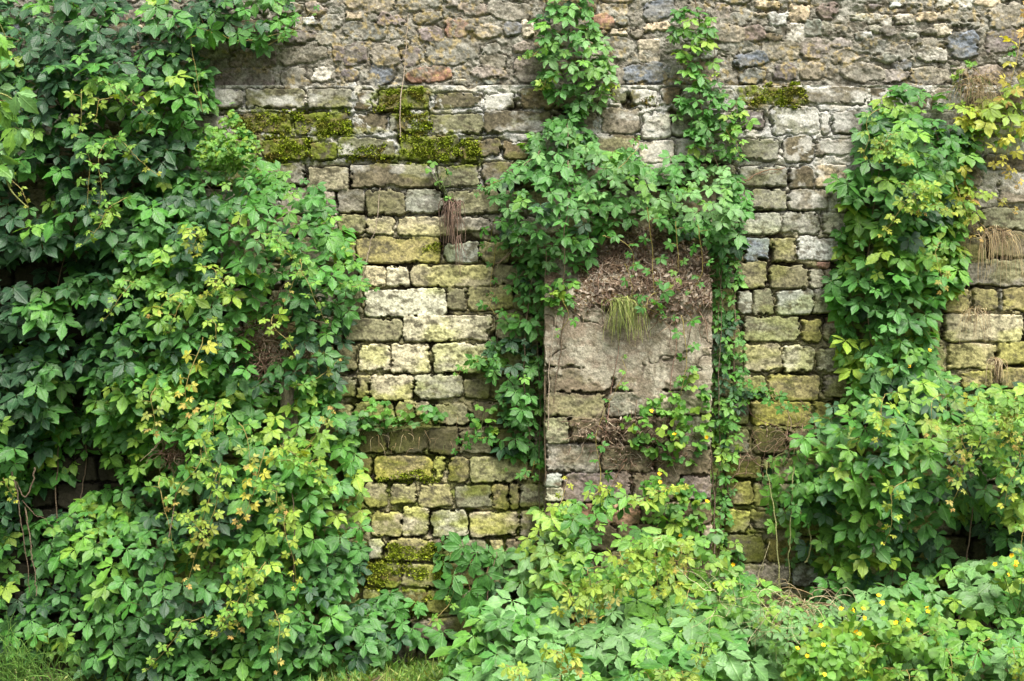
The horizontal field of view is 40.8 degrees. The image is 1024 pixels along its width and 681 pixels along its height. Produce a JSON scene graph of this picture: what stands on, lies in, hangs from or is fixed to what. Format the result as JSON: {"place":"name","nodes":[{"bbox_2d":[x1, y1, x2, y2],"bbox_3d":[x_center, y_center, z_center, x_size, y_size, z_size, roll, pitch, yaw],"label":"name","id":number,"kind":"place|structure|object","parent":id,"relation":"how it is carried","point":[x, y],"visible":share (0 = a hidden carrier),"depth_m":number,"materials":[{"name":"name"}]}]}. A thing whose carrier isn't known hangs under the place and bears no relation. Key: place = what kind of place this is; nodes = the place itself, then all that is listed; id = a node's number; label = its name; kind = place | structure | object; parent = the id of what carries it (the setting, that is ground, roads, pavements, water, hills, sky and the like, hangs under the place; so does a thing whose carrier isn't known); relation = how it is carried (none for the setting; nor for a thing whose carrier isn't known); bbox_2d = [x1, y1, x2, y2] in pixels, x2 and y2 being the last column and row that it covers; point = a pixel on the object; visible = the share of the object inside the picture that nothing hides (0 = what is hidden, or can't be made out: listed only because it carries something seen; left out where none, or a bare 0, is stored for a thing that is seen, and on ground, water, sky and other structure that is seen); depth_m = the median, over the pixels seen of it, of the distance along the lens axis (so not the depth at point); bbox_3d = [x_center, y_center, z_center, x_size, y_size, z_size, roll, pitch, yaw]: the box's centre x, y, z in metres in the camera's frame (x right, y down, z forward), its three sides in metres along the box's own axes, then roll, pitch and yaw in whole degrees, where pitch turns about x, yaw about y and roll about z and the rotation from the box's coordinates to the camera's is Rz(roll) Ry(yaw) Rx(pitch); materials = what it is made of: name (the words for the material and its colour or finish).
{"place":"outdoors","nodes":[
{"label":"outdoors","id":0,"kind":"place"},
{"bbox_2d":[0,0,38,207],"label":"tree branch","id":1,"kind":"object","parent":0,"point":[10,108],"visible":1,"depth_m":5.48,"materials":[{"name":"green plant"}]},
{"bbox_2d":[0,646,1018,680],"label":"ground","id":2,"kind":"structure","parent":0,"point":[409,668],"depth_m":6.68,"materials":[{"name":"green plant"}]},
{"bbox_2d":[0,611,82,680],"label":"green grass","id":3,"kind":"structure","parent":2,"relation":"on","point":[21,673],"depth_m":6.42,"materials":[{"name":"leaf"},{"name":"grass blades"}]},
{"bbox_2d":[0,306,395,680],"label":"creeper","id":4,"kind":"object","parent":2,"relation":"on","point":[248,494],"visible":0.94,"depth_m":6.46,"materials":[{"name":"green plant"}]},
{"bbox_2d":[143,424,199,478],"bbox_3d":[-1.593,0.520,6.445,0.287,0.278,0.062,0,0,0],"label":"root mat","id":5,"kind":"object","parent":4,"relation":"attached to","point":[171,450],"visible":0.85,"depth_m":6.43,"materials":[{"name":"brown plant"}]},
{"bbox_2d":[280,332,299,655],"bbox_3d":[-1.075,0.747,6.681,0.099,1.575,0.132,0,0,0],"label":"dead trunk","id":6,"kind":"object","parent":2,"relation":"on","point":[287,396],"visible":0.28,"depth_m":6.63,"materials":[{"name":"brown wood"}]},
{"bbox_2d":[356,588,458,655],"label":"creeper","id":7,"kind":"object","parent":2,"relation":"on","point":[388,606],"visible":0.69,"depth_m":6.86,"materials":[{"name":"green plant"}]},
{"bbox_2d":[439,658,457,680],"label":"weed","id":8,"kind":"object","parent":2,"relation":"on","point":[453,668],"visible":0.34,"depth_m":6.45,"materials":[{"name":"green plant"}]},
{"bbox_2d":[0,0,1023,662],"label":"stone wall","id":9,"kind":"structure","parent":2,"relation":"on","point":[422,328],"depth_m":7.00,"materials":[{"name":"beige stone"}]},
{"bbox_2d":[0,467,52,667],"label":"creeper","id":10,"kind":"object","parent":9,"relation":"attached to","point":[9,539],"visible":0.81,"depth_m":6.76,"materials":[{"name":"green plant"}]},
{"bbox_2d":[0,0,319,561],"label":"creeper","id":11,"kind":"object","parent":9,"relation":"attached to","point":[44,373],"visible":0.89,"depth_m":6.66,"materials":[{"name":"green plant"}]},
{"bbox_2d":[65,148,379,438],"bbox_3d":[-1.441,-0.237,6.638,1.600,1.516,0.745,0,0,0],"label":"creeper","id":12,"kind":"object","parent":9,"relation":"attached to","point":[177,290],"visible":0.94,"depth_m":6.54,"materials":[{"name":"green plant"}]},
{"bbox_2d":[228,286,327,395],"bbox_3d":[-1.149,0.016,6.634,0.530,0.554,0.057,0,0,0],"label":"root mat","id":13,"kind":"object","parent":12,"relation":"attached to","point":[263,353],"visible":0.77,"depth_m":6.62,"materials":[{"name":"brown plant"}]},
{"bbox_2d":[191,102,263,177],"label":"weed","id":14,"kind":"object","parent":9,"relation":"attached to","point":[243,147],"visible":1,"depth_m":6.63,"materials":[{"name":"green plant"}]},
{"bbox_2d":[197,0,315,57],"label":"creeper","id":15,"kind":"object","parent":9,"relation":"attached to","point":[240,14],"visible":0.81,"depth_m":6.90,"materials":[{"name":"green plant"}]},
{"bbox_2d":[230,109,294,135],"bbox_3d":[-1.277,-1.105,7.009,0.353,0.147,0.071,0,0,5],"label":"moss patch","id":16,"kind":"object","parent":9,"relation":"on","point":[272,121],"visible":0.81,"depth_m":6.99,"materials":[{"name":"green plant"}]},
{"bbox_2d":[264,133,312,163],"bbox_3d":[-1.133,-0.973,7.003,0.259,0.156,0.063,0,0,0],"label":"moss patch","id":17,"kind":"object","parent":9,"relation":"on","point":[307,141],"visible":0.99,"depth_m":6.99,"materials":[{"name":"green plant"}]},
{"bbox_2d":[289,108,352,138],"bbox_3d":[-0.971,-1.105,7.019,0.332,0.164,0.077,0,0,0],"label":"moss patch","id":18,"kind":"object","parent":9,"relation":"on","point":[344,125],"visible":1,"depth_m":7.00,"materials":[{"name":"green plant"}]},
{"bbox_2d":[336,142,391,163],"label":"moss patch","id":19,"kind":"object","parent":9,"relation":"on","point":[382,157],"visible":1,"depth_m":6.99,"materials":[{"name":"green plant"}]},
{"bbox_2d":[360,188,380,297],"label":"bare stem","id":20,"kind":"object","parent":9,"relation":"attached to","point":[370,244],"visible":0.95,"depth_m":6.98,"materials":[{"name":"brown plant"}]},
{"bbox_2d":[361,558,406,590],"bbox_3d":[-0.645,1.183,6.976,0.242,0.172,0.111,0,0,0],"label":"moss patch","id":21,"kind":"object","parent":9,"relation":"attached to","point":[378,580],"visible":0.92,"depth_m":6.94,"materials":[{"name":"green plant"}]},
{"bbox_2d":[343,396,448,446],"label":"weed","id":22,"kind":"object","parent":9,"relation":"attached to","point":[434,415],"visible":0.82,"depth_m":6.91,"materials":[{"name":"green plant"}]},
{"bbox_2d":[372,85,428,113],"bbox_3d":[-0.565,-1.225,7.018,0.288,0.154,0.091,0,0,0],"label":"moss patch","id":23,"kind":"object","parent":9,"relation":"on","point":[418,93],"visible":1,"depth_m":6.99,"materials":[{"name":"green plant"}]},
{"bbox_2d":[399,13,408,136],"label":"bare stem","id":24,"kind":"object","parent":9,"relation":"attached to","point":[402,82],"visible":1,"depth_m":6.99,"materials":[{"name":"brown plant"}]},
{"bbox_2d":[338,410,471,453],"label":"dry grass","id":25,"kind":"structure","parent":9,"relation":"attached to","point":[405,437],"depth_m":6.92,"materials":[{"name":"plant"}]},
{"bbox_2d":[377,467,440,484],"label":"moss patch","id":26,"kind":"object","parent":9,"relation":"on","point":[405,476],"visible":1,"depth_m":6.94,"materials":[{"name":"green plant"}]},
{"bbox_2d":[384,541,436,564],"bbox_3d":[-0.512,1.071,6.968,0.282,0.124,0.098,0,0,0],"label":"moss patch","id":27,"kind":"object","parent":9,"relation":"attached to","point":[398,555],"visible":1,"depth_m":6.94,"materials":[{"name":"green plant"}]},
{"bbox_2d":[396,108,434,136],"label":"moss patch","id":28,"kind":"object","parent":9,"relation":"attached to","point":[426,124],"visible":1,"depth_m":7.00,"materials":[{"name":"green plant"}]},
{"bbox_2d":[405,594,432,615],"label":"moss patch","id":29,"kind":"object","parent":9,"relation":"on","point":[426,601],"visible":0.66,"depth_m":6.94,"materials":[{"name":"green plant"}]},
{"bbox_2d":[399,561,446,580],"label":"moss patch","id":30,"kind":"object","parent":9,"relation":"on","point":[422,576],"visible":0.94,"depth_m":6.94,"materials":[{"name":"green plant"}]},
{"bbox_2d":[397,132,462,164],"bbox_3d":[-0.418,-0.980,7.017,0.342,0.180,0.082,0,0,0],"label":"moss patch","id":31,"kind":"object","parent":9,"relation":"on","point":[430,152],"visible":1,"depth_m":6.99,"materials":[{"name":"green plant"}]},
{"bbox_2d":[422,241,443,253],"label":"moss patch","id":32,"kind":"object","parent":9,"relation":"on","point":[435,247],"visible":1,"depth_m":7.00,"materials":[{"name":"green plant"}]},
{"bbox_2d":[425,160,451,190],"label":"weed","id":33,"kind":"object","parent":9,"relation":"attached to","point":[432,165],"visible":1,"depth_m":6.96,"materials":[{"name":"green plant"}]},
{"bbox_2d":[432,552,449,564],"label":"weed","id":34,"kind":"object","parent":9,"relation":"attached to","point":[438,556],"visible":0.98,"depth_m":6.94,"materials":[{"name":"green plant"}]},
{"bbox_2d":[442,184,456,213],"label":"weed","id":35,"kind":"object","parent":9,"relation":"attached to","point":[447,197],"visible":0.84,"depth_m":6.95,"materials":[{"name":"green plant"}]},
{"bbox_2d":[438,198,465,249],"bbox_3d":[-0.301,-0.586,6.921,0.138,0.269,0.083,0,0,0],"label":"dry root tassel","id":36,"kind":"object","parent":9,"relation":"hanging from","point":[449,205],"visible":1,"depth_m":6.91,"materials":[{"name":"plant"}]},
{"bbox_2d":[455,234,466,274],"bbox_3d":[-0.266,-0.434,6.928,0.064,0.206,0.056,0,0,-35],"label":"dry root tassel","id":37,"kind":"object","parent":9,"relation":"hanging from","point":[459,238],"visible":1,"depth_m":6.93,"materials":[{"name":"plant"}]},
{"bbox_2d":[458,137,482,158],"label":"moss patch","id":38,"kind":"object","parent":9,"relation":"on","point":[470,145],"visible":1,"depth_m":6.99,"materials":[{"name":"green plant"}]},
{"bbox_2d":[432,531,530,637],"bbox_3d":[-0.150,1.258,6.896,0.510,0.657,0.210,0,0,0],"label":"creeper","id":39,"kind":"object","parent":9,"relation":"attached to","point":[483,585],"visible":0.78,"depth_m":6.90,"materials":[{"name":"green plant"}]},
{"bbox_2d":[465,404,499,436],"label":"weed","id":40,"kind":"object","parent":9,"relation":"attached to","point":[476,424],"visible":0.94,"depth_m":6.92,"materials":[{"name":"green plant"}]},
{"bbox_2d":[478,349,509,372],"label":"weed","id":41,"kind":"object","parent":9,"relation":"attached to","point":[503,361],"visible":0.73,"depth_m":6.94,"materials":[{"name":"green plant"}]},
{"bbox_2d":[495,275,497,360],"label":"bare stem","id":42,"kind":"object","parent":9,"relation":"attached to","point":[496,314],"visible":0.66,"depth_m":6.99,"materials":[{"name":"brown plant"}]},
{"bbox_2d":[451,232,565,545],"bbox_3d":[-0.007,0.497,6.848,0.600,2.074,0.312,0,0,0],"label":"creeper","id":43,"kind":"object","parent":9,"relation":"attached to","point":[522,398],"visible":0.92,"depth_m":6.89,"materials":[{"name":"green plant"}]},
{"bbox_2d":[517,133,541,155],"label":"weed","id":44,"kind":"object","parent":9,"relation":"attached to","point":[522,146],"visible":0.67,"depth_m":6.93,"materials":[{"name":"green plant"}]},
{"bbox_2d":[517,0,619,150],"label":"creeper","id":45,"kind":"object","parent":9,"relation":"attached to","point":[545,83],"visible":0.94,"depth_m":6.90,"materials":[{"name":"green plant"}]},
{"bbox_2d":[503,354,719,628],"bbox_3d":[0.511,0.741,6.516,1.128,1.348,0.919,0,0,0],"label":"creeper","id":46,"kind":"object","parent":9,"relation":"attached to","point":[555,583],"visible":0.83,"depth_m":6.45,"materials":[{"name":"green plant"}]},
{"bbox_2d":[639,468,710,539],"bbox_3d":[0.783,0.799,6.622,0.358,0.369,0.188,0,0,0],"label":"celandine","id":47,"kind":"object","parent":46,"relation":"on","point":[674,512],"visible":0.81,"depth_m":6.63,"materials":[{"name":"green plant"}]},
{"bbox_2d":[474,115,776,398],"bbox_3d":[0.580,-0.427,6.766,1.544,1.419,0.477,0,0,0],"label":"creeper","id":48,"kind":"object","parent":9,"relation":"attached to","point":[541,178],"visible":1,"depth_m":6.76,"materials":[{"name":"green plant"}]},
{"bbox_2d":[601,295,650,342],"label":"green grass","id":49,"kind":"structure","parent":48,"relation":"hanging from","point":[618,305],"depth_m":6.64,"materials":[{"name":"plant"}]},
{"bbox_2d":[625,95,661,107],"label":"moss patch","id":50,"kind":"object","parent":9,"relation":"on","point":[646,102],"visible":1,"depth_m":7.00,"materials":[{"name":"grey stone"}]},
{"bbox_2d":[666,0,760,166],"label":"creeper","id":51,"kind":"object","parent":9,"relation":"attached to","point":[729,130],"visible":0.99,"depth_m":6.92,"materials":[{"name":"green plant"}]},
{"bbox_2d":[710,418,746,569],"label":"creeper","id":52,"kind":"object","parent":9,"relation":"attached to","point":[722,500],"visible":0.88,"depth_m":6.89,"materials":[{"name":"green plant"}]},
{"bbox_2d":[711,415,801,511],"bbox_3d":[1.224,0.613,6.939,0.597,0.496,0.092,0,0,0],"label":"root mat","id":53,"kind":"object","parent":9,"relation":"attached to","point":[790,449],"visible":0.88,"depth_m":6.92,"materials":[{"name":"brown plant"}]},
{"bbox_2d":[707,241,808,599],"bbox_3d":[1.229,0.427,6.898,0.517,1.942,0.185,0,0,0],"label":"creeper","id":54,"kind":"object","parent":9,"relation":"attached to","point":[720,357],"visible":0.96,"depth_m":6.90,"materials":[{"name":"green plant"}]},
{"bbox_2d":[742,167,785,183],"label":"bare stem","id":55,"kind":"object","parent":9,"relation":"attached to","point":[762,171],"visible":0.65,"depth_m":6.97,"materials":[{"name":"brown plant"}]},
{"bbox_2d":[745,81,808,109],"bbox_3d":[1.338,-1.246,7.013,0.342,0.152,0.068,0,0,0],"label":"moss patch","id":56,"kind":"object","parent":9,"relation":"on","point":[802,91],"visible":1,"depth_m":7.00,"materials":[{"name":"green plant"}]},
{"bbox_2d":[755,433,834,600],"bbox_3d":[1.426,0.915,6.874,0.466,0.978,0.357,0,0,-44],"label":"creeper","id":57,"kind":"object","parent":9,"relation":"attached to","point":[804,552],"visible":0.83,"depth_m":6.78,"materials":[{"name":"green plant"}]},
{"bbox_2d":[749,416,846,463],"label":"dry grass","id":58,"kind":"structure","parent":9,"relation":"attached to","point":[785,436],"depth_m":6.92,"materials":[{"name":"plant"}]},
{"bbox_2d":[783,365,1023,627],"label":"creeper","id":59,"kind":"object","parent":9,"relation":"attached to","point":[898,499],"visible":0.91,"depth_m":6.53,"materials":[{"name":"green plant"}]},
{"bbox_2d":[748,393,828,471],"bbox_3d":[1.384,0.498,6.863,0.423,0.479,0.030,0,0,0],"label":"root mat","id":60,"kind":"object","parent":59,"relation":"attached to","point":[787,438],"visible":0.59,"depth_m":6.86,"materials":[{"name":"brown plant"}]},
{"bbox_2d":[875,338,931,377],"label":"weed","id":61,"kind":"object","parent":59,"relation":"on","point":[917,356],"visible":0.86,"depth_m":6.72,"materials":[{"name":"green plant"}]},
{"bbox_2d":[820,83,986,426],"bbox_3d":[1.964,-0.425,6.768,0.856,1.749,0.518,0,0,0],"label":"creeper","id":62,"kind":"object","parent":9,"relation":"attached to","point":[888,138],"visible":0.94,"depth_m":6.81,"materials":[{"name":"green plant"}]},
{"bbox_2d":[950,59,977,94],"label":"weed","id":63,"kind":"object","parent":9,"relation":"attached to","point":[952,76],"visible":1,"depth_m":6.94,"materials":[{"name":"green plant"}]},
{"bbox_2d":[954,305,991,349],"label":"dry grass","id":64,"kind":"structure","parent":9,"relation":"attached to","point":[975,313],"depth_m":6.91,"materials":[{"name":"plant"}]},
{"bbox_2d":[927,59,1023,121],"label":"dry grass","id":65,"kind":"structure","parent":9,"relation":"attached to","point":[979,89],"depth_m":6.93,"materials":[{"name":"plant"}]},
{"bbox_2d":[936,131,1018,241],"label":"creeper","id":66,"kind":"object","parent":9,"relation":"attached to","point":[969,206],"visible":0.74,"depth_m":6.88,"materials":[{"name":"green plant"}]},
{"bbox_2d":[944,381,1023,461],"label":"creeper","id":67,"kind":"object","parent":9,"relation":"attached to","point":[1010,412],"visible":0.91,"depth_m":6.36,"materials":[{"name":"green plant"}]},
{"bbox_2d":[946,1,1023,188],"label":"creeper","id":68,"kind":"object","parent":9,"relation":"attached to","point":[992,114],"visible":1,"depth_m":6.85,"materials":[{"name":"yellow plant"}]},
{"bbox_2d":[949,223,1023,284],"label":"dry grass","id":69,"kind":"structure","parent":9,"relation":"attached to","point":[1003,239],"depth_m":6.89,"materials":[{"name":"plant"}]},
{"bbox_2d":[982,357,1008,384],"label":"dry grass","id":70,"kind":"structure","parent":9,"relation":"attached to","point":[998,363],"depth_m":6.93,"materials":[{"name":"plant"}]},
{"bbox_2d":[1002,45,1016,57],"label":"weed","id":71,"kind":"object","parent":9,"relation":"attached to","point":[1013,52],"visible":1,"depth_m":6.97,"materials":[{"name":"green plant"}]},
{"bbox_2d":[429,588,783,680],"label":"creeper","id":72,"kind":"object","parent":2,"relation":"on","point":[551,650],"visible":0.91,"depth_m":5.97,"materials":[{"name":"green plant"}]},
{"bbox_2d":[690,528,751,599],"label":"weed","id":73,"kind":"object","parent":72,"relation":"on","point":[702,553],"visible":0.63,"depth_m":6.53,"materials":[{"name":"green plant"}]},
{"bbox_2d":[684,542,831,668],"bbox_3d":[1.056,1.172,5.963,0.691,0.607,0.029,0,0,0],"label":"twig pile","id":74,"kind":"object","parent":72,"relation":"on","point":[756,603],"visible":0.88,"depth_m":5.96,"materials":[{"name":"brown plant"}]},
{"bbox_2d":[542,229,712,667],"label":"stone buttress","id":75,"kind":"structure","parent":2,"relation":"on","point":[587,369],"depth_m":6.72,"materials":[{"name":"stone"}]},
{"bbox_2d":[547,315,556,443],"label":"bare stem","id":76,"kind":"object","parent":75,"relation":"attached to","point":[548,376],"visible":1,"depth_m":6.70,"materials":[{"name":"brown plant"}]},
{"bbox_2d":[539,278,579,307],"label":"weed","id":77,"kind":"object","parent":75,"relation":"attached to","point":[552,301],"visible":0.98,"depth_m":6.68,"materials":[{"name":"green plant"}]},
{"bbox_2d":[595,346,618,467],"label":"bare stem","id":78,"kind":"object","parent":75,"relation":"attached to","point":[609,404],"visible":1,"depth_m":6.71,"materials":[{"name":"brown plant"}]},
{"bbox_2d":[560,401,703,486],"bbox_3d":[0.584,0.513,6.723,0.699,0.442,0.134,0,0,0],"label":"root mat","id":79,"kind":"object","parent":75,"relation":"attached to","point":[626,441],"visible":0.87,"depth_m":6.70,"materials":[{"name":"brown plant"}]},
{"bbox_2d":[555,201,732,350],"bbox_3d":[0.669,-0.327,6.860,0.919,0.764,0.370,0,0,0],"label":"root mat","id":80,"kind":"object","parent":75,"relation":"attached to","point":[640,288],"visible":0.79,"depth_m":6.79,"materials":[{"name":"brown plant"}]},
{"bbox_2d":[620,370,714,467],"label":"ivy","id":81,"kind":"object","parent":75,"relation":"attached to","point":[655,404],"visible":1,"depth_m":6.67,"materials":[{"name":"green plant"}]},
{"bbox_2d":[670,319,676,405],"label":"bare stem","id":82,"kind":"object","parent":75,"relation":"attached to","point":[672,367],"visible":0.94,"depth_m":6.71,"materials":[{"name":"brown plant"}]},
{"bbox_2d":[696,571,841,680],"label":"creeper","id":83,"kind":"object","parent":2,"relation":"on","point":[747,613],"visible":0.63,"depth_m":6.13,"materials":[{"name":"green plant"}]},
{"bbox_2d":[695,579,860,647],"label":"dry grass","id":84,"kind":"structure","parent":2,"relation":"on","point":[827,605],"depth_m":6.28,"materials":[{"name":"plant"}]},
{"bbox_2d":[780,619,891,680],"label":"celandine","id":85,"kind":"object","parent":2,"relation":"on","point":[813,644],"visible":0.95,"depth_m":5.73,"materials":[{"name":"green plant"}]},
{"bbox_2d":[838,593,954,668],"bbox_3d":[1.656,1.272,5.797,0.514,0.390,0.360,0,0,0],"label":"celandine","id":86,"kind":"object","parent":2,"relation":"on","point":[882,627],"visible":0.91,"depth_m":5.80,"materials":[{"name":"green plant"}]},
{"bbox_2d":[782,542,1023,680],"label":"creeper","id":87,"kind":"object","parent":2,"relation":"on","point":[972,604],"visible":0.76,"depth_m":6.03,"materials":[{"name":"green plant"}]},
{"bbox_2d":[975,551,1023,614],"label":"celandine","id":88,"kind":"object","parent":87,"relation":"on","point":[1005,579],"visible":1,"depth_m":5.96,"materials":[{"name":"green plant"}]}
]}

